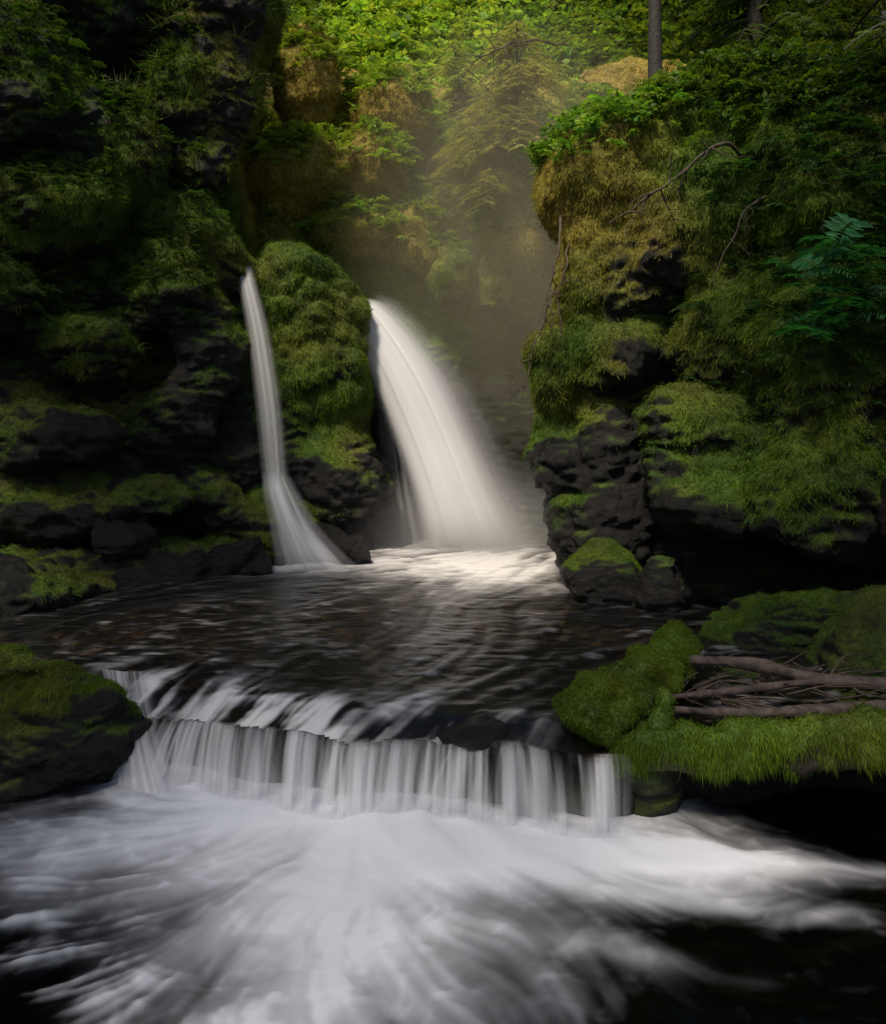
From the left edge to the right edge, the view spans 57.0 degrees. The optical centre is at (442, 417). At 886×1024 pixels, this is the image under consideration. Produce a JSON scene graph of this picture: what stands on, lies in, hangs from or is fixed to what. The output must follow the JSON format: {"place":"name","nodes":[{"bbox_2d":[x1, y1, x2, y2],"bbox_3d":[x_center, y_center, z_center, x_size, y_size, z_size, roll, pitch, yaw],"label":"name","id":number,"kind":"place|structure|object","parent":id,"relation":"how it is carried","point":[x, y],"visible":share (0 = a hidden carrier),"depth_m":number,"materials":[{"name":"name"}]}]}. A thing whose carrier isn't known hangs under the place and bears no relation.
{"place":"outdoors","nodes":[
{"label":"outdoors","id":0,"kind":"place"},
{"bbox_2d":[0,0,396,616],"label":"mossy cliff","id":1,"kind":"structure","parent":0,"point":[107,420],"depth_m":10.12,"materials":[{"name":"green plant"}]},
{"bbox_2d":[0,0,228,350],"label":"cliff shrubs","id":2,"kind":"object","parent":1,"relation":"on","point":[120,86],"visible":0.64,"depth_m":9.64,"materials":[{"name":"green plant"}]},
{"bbox_2d":[0,0,237,335],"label":"cliff ferns","id":3,"kind":"object","parent":1,"relation":"on","point":[113,97],"visible":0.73,"depth_m":9.59,"materials":[{"name":"green plant"}]},
{"bbox_2d":[91,520,162,561],"bbox_3d":[-3.650,1.397,9.303,0.660,0.502,0.684,0,0,21],"label":"wet rock","id":4,"kind":"object","parent":1,"relation":"on","point":[118,540],"visible":0.98,"depth_m":9.09,"materials":[{"name":"grey stone"}]},
{"bbox_2d":[93,0,298,174],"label":"cliff grass","id":5,"kind":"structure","parent":1,"relation":"on","point":[265,71],"depth_m":10.25,"materials":[{"name":"green plant"}]},
{"bbox_2d":[205,537,264,575],"bbox_3d":[-2.563,1.763,9.787,0.897,0.609,0.567,0,0,-29],"label":"wet rock","id":6,"kind":"object","parent":1,"relation":"on","point":[233,558],"visible":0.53,"depth_m":9.63,"materials":[{"name":"grey stone"}]},
{"bbox_2d":[242,267,332,565],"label":"waterfall","id":7,"kind":"structure","parent":1,"relation":"on","point":[303,542],"depth_m":10.08,"materials":[{"name":"liquid"}]},
{"bbox_2d":[364,301,503,543],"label":"waterfall","id":8,"kind":"structure","parent":1,"relation":"on","point":[459,503],"depth_m":11.40,"materials":[{"name":"liquid"}]},
{"bbox_2d":[0,531,843,757],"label":"pool water","id":9,"kind":"structure","parent":0,"point":[510,633],"depth_m":6.72,"materials":[{"name":"black liquid"}]},
{"bbox_2d":[238,552,272,575],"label":"wet rock","id":10,"kind":"object","parent":9,"relation":"in","point":[260,563],"visible":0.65,"depth_m":9.59,"materials":[{"name":"grey stone"}]},
{"bbox_2d":[308,523,354,563],"bbox_3d":[-1.441,1.635,10.464,0.725,0.559,0.589,0,0,0],"label":"wet rock","id":11,"kind":"object","parent":9,"relation":"in","point":[337,543],"visible":0.52,"depth_m":10.25,"materials":[{"name":"grey stone"}]},
{"bbox_2d":[348,542,371,564],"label":"wet rock","id":12,"kind":"object","parent":9,"relation":"in","point":[359,553],"visible":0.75,"depth_m":10.20,"materials":[{"name":"grey stone"}]},
{"bbox_2d":[0,763,885,1023],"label":"stream water","id":13,"kind":"structure","parent":0,"point":[191,898],"depth_m":3.86,"materials":[{"name":"white liquid"}]},
{"bbox_2d":[116,671,607,831],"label":"cascade","id":14,"kind":"object","parent":13,"relation":"on","point":[353,790],"visible":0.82,"depth_m":4.86,"materials":[{"name":"liquid"}]},
{"bbox_2d":[243,23,685,532],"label":"gorge wall","id":15,"kind":"structure","parent":0,"point":[477,391],"depth_m":13.16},
{"bbox_2d":[245,11,617,255],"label":"gorge shrubs","id":16,"kind":"object","parent":15,"relation":"on","point":[299,128],"visible":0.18,"depth_m":12.79,"materials":[{"name":"green plant"}]},
{"bbox_2d":[240,12,623,264],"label":"gorge ferns","id":17,"kind":"object","parent":15,"relation":"attached to","point":[353,83],"visible":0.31,"depth_m":12.83,"materials":[{"name":"green plant"}]},
{"bbox_2d":[243,21,684,529],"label":"gorge wall moss fibres","id":18,"kind":"object","parent":15,"relation":"attached to","point":[404,180],"visible":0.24,"depth_m":12.85,"materials":[{"name":"green plant"}]},
{"bbox_2d":[325,0,885,78],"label":"hillside","id":19,"kind":"structure","parent":0,"point":[882,13],"depth_m":17.80,"materials":[{"name":"green plant"}]},
{"bbox_2d":[424,43,495,126],"bbox_3d":[0.120,-5.407,14.793,2.695,2.523,2.483,0,0,0],"label":"hemlock tree","id":20,"kind":"object","parent":19,"relation":"on","point":[452,67],"visible":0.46,"depth_m":14.47,"materials":[{"name":"green plant"}]},
{"bbox_2d":[424,19,579,221],"bbox_3d":[1.079,-4.508,13.264,3.942,3.917,3.631,0,0,0],"label":"hemlock tree","id":21,"kind":"object","parent":19,"relation":"on","point":[513,117],"visible":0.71,"depth_m":13.00,"materials":[{"name":"green plant"}]},
{"bbox_2d":[458,22,567,113],"bbox_3d":[1.248,-5.172,11.935,1.790,1.402,1.268,0,0,-45],"label":"dead branch","id":22,"kind":"object","parent":21,"relation":"attached to","point":[518,44],"visible":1,"depth_m":11.92,"materials":[{"name":"brown plant"}]},
{"bbox_2d":[282,0,884,92],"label":"hillside shrubs","id":23,"kind":"object","parent":19,"relation":"on","point":[598,29],"visible":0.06,"depth_m":16.79,"materials":[{"name":"green plant"}]},
{"bbox_2d":[286,0,885,192],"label":"hillside broadleaf","id":24,"kind":"object","parent":19,"relation":"on","point":[566,52],"visible":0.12,"depth_m":16.83,"materials":[{"name":"green plant"}]},
{"bbox_2d":[288,0,885,188],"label":"hillside ferns","id":25,"kind":"object","parent":19,"relation":"on","point":[430,48],"visible":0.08,"depth_m":16.67,"materials":[{"name":"green plant"}]},
{"bbox_2d":[619,583,885,817],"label":"stream bank","id":26,"kind":"structure","parent":0,"point":[855,622],"depth_m":5.15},
{"bbox_2d":[551,618,703,747],"bbox_3d":[1.232,1.678,5.253,0.524,0.557,1.477,0,0,44],"label":"mossy rock","id":27,"kind":"object","parent":26,"relation":"on","point":[606,705],"visible":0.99,"depth_m":4.97,"materials":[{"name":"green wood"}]},
{"bbox_2d":[643,686,676,731],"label":"mossy rock","id":28,"kind":"object","parent":26,"relation":"on","point":[661,715],"visible":0.89,"depth_m":4.79,"materials":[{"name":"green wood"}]},
{"bbox_2d":[605,699,885,790],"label":"mossy log","id":29,"kind":"object","parent":26,"relation":"on","point":[805,745],"visible":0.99,"depth_m":4.66,"materials":[{"name":"green plant"}]},
{"bbox_2d":[673,700,885,718],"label":"weathered log","id":30,"kind":"object","parent":29,"relation":"on","point":[788,711],"visible":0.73,"depth_m":4.87,"materials":[{"name":"brown wood"}]},
{"bbox_2d":[672,678,820,698],"bbox_3d":[2.004,1.698,5.133,1.238,0.067,0.067,0,0,-14],"label":"weathered log","id":31,"kind":"object","parent":26,"relation":"on","point":[737,690],"visible":0.83,"depth_m":5.08,"materials":[{"name":"brown wood"}]},
{"bbox_2d":[698,587,840,653],"bbox_3d":[2.824,1.897,6.870,1.316,1.044,1.004,0,0,22],"label":"mossy rock","id":32,"kind":"object","parent":26,"relation":"on","point":[783,622],"visible":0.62,"depth_m":6.57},
{"bbox_2d":[671,650,885,718],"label":"driftwood sticks","id":33,"kind":"object","parent":26,"relation":"on","point":[731,700],"visible":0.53,"depth_m":5.20,"materials":[{"name":"brown wood"}]},
{"bbox_2d":[687,655,885,692],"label":"weathered log","id":34,"kind":"object","parent":26,"relation":"on","point":[760,665],"visible":0.85,"depth_m":5.28,"materials":[{"name":"brown wood"}]},
{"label":"ground","id":35,"kind":"structure","parent":0,"visible":0},
{"bbox_2d":[0,658,156,803],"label":"mossy rock","id":36,"kind":"object","parent":35,"relation":"on","point":[64,725],"visible":0.91,"depth_m":5.10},
{"bbox_2d":[146,717,635,816],"bbox_3d":[-1.709,2.361,5.897,5.781,0.997,2.335,0,0,0],"label":"rock ledge","id":37,"kind":"object","parent":35,"relation":"on","point":[567,782],"visible":0.09,"depth_m":5.02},
{"bbox_2d":[0,642,35,657],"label":"mossy rock","id":38,"kind":"object","parent":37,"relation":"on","point":[22,648],"visible":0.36,"depth_m":6.01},
{"bbox_2d":[0,649,57,672],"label":"mossy rock","id":39,"kind":"object","parent":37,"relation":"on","point":[11,660],"visible":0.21,"depth_m":5.61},
{"bbox_2d":[437,713,510,755],"bbox_3d":[0.198,1.954,4.986,0.456,0.226,0.321,0,0,-11],"label":"wet rock","id":40,"kind":"object","parent":37,"relation":"on","point":[484,733],"visible":0.92,"depth_m":4.90,"materials":[{"name":"black stone"}]},
{"bbox_2d":[561,536,642,605],"bbox_3d":[1.695,1.729,8.318,0.990,1.116,0.742,0,0,0],"label":"mossy rock","id":41,"kind":"object","parent":35,"relation":"on","point":[599,571],"visible":0.7,"depth_m":8.07,"materials":[{"name":"grey stone"}]},
{"bbox_2d":[632,555,700,613],"bbox_3d":[2.151,1.760,8.114,0.750,0.854,0.728,0,0,-38],"label":"mossy rock","id":42,"kind":"object","parent":35,"relation":"on","point":[662,585],"visible":0.64,"depth_m":7.79,"materials":[{"name":"grey stone"}]},
{"bbox_2d":[520,54,885,599],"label":"mossy cliff","id":43,"kind":"structure","parent":35,"relation":"on","point":[640,448],"depth_m":7.96,"materials":[{"name":"green plant"}]},
{"bbox_2d":[505,215,562,402],"bbox_3d":[0.972,-1.151,8.445,0.734,2.021,0.347,0,0,-19],"label":"hanging root","id":44,"kind":"object","parent":43,"relation":"hanging from","point":[552,270],"visible":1,"depth_m":8.41,"materials":[{"name":"brown plant"}]},
{"bbox_2d":[538,244,585,340],"bbox_3d":[1.223,-1.310,8.448,0.431,1.087,0.341,0,0,-24],"label":"hanging root","id":45,"kind":"object","parent":43,"relation":"hanging from","point":[561,282],"visible":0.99,"depth_m":8.42,"materials":[{"name":"brown plant"}]},
{"bbox_2d":[564,0,688,78],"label":"hemlock tree","id":46,"kind":"object","parent":43,"relation":"on","point":[655,43],"visible":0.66,"depth_m":10.55,"materials":[{"name":"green plant"}]},
{"bbox_2d":[608,135,751,236],"bbox_3d":[2.370,-2.115,7.479,1.528,0.945,0.718,0,0,-16],"label":"dead branch","id":47,"kind":"object","parent":43,"relation":"on","point":[685,170],"visible":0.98,"depth_m":7.50,"materials":[{"name":"brown wood"}]},
{"bbox_2d":[518,39,885,169],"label":"clifftop ferns","id":48,"kind":"object","parent":43,"relation":"on","point":[665,77],"visible":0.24,"depth_m":8.09,"materials":[{"name":"green plant"}]},
{"bbox_2d":[526,33,885,174],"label":"clifftop shrubs","id":49,"kind":"object","parent":43,"relation":"on","point":[589,117],"visible":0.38,"depth_m":8.05,"materials":[{"name":"green plant"}]},
{"bbox_2d":[707,187,766,286],"bbox_3d":[2.716,-1.606,7.254,0.787,0.928,0.479,0,0,-21],"label":"dead branch","id":50,"kind":"object","parent":43,"relation":"on","point":[750,205],"visible":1,"depth_m":7.14,"materials":[{"name":"brown wood"}]},
{"bbox_2d":[646,0,832,70],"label":"hemlock tree","id":51,"kind":"object","parent":43,"relation":"on","point":[751,19],"visible":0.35,"depth_m":12.16,"materials":[{"name":"green plant"}]},
{"bbox_2d":[666,49,885,431],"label":"cliff ferns","id":52,"kind":"object","parent":43,"relation":"on","point":[835,119],"visible":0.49,"depth_m":7.25,"materials":[{"name":"green plant"}]},
{"bbox_2d":[671,49,885,458],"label":"cliff shrubs","id":53,"kind":"object","parent":43,"relation":"on","point":[802,131],"visible":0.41,"depth_m":7.25,"materials":[{"name":"green plant"}]},
{"bbox_2d":[761,212,885,341],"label":"fern","id":54,"kind":"object","parent":43,"relation":"on","point":[834,225],"visible":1,"depth_m":6.63,"materials":[{"name":"green plant"}]},
{"bbox_2d":[785,0,885,54],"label":"hemlock tree","id":55,"kind":"object","parent":43,"relation":"on","point":[869,41],"visible":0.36,"depth_m":11.08,"materials":[{"name":"green plant"}]}
]}

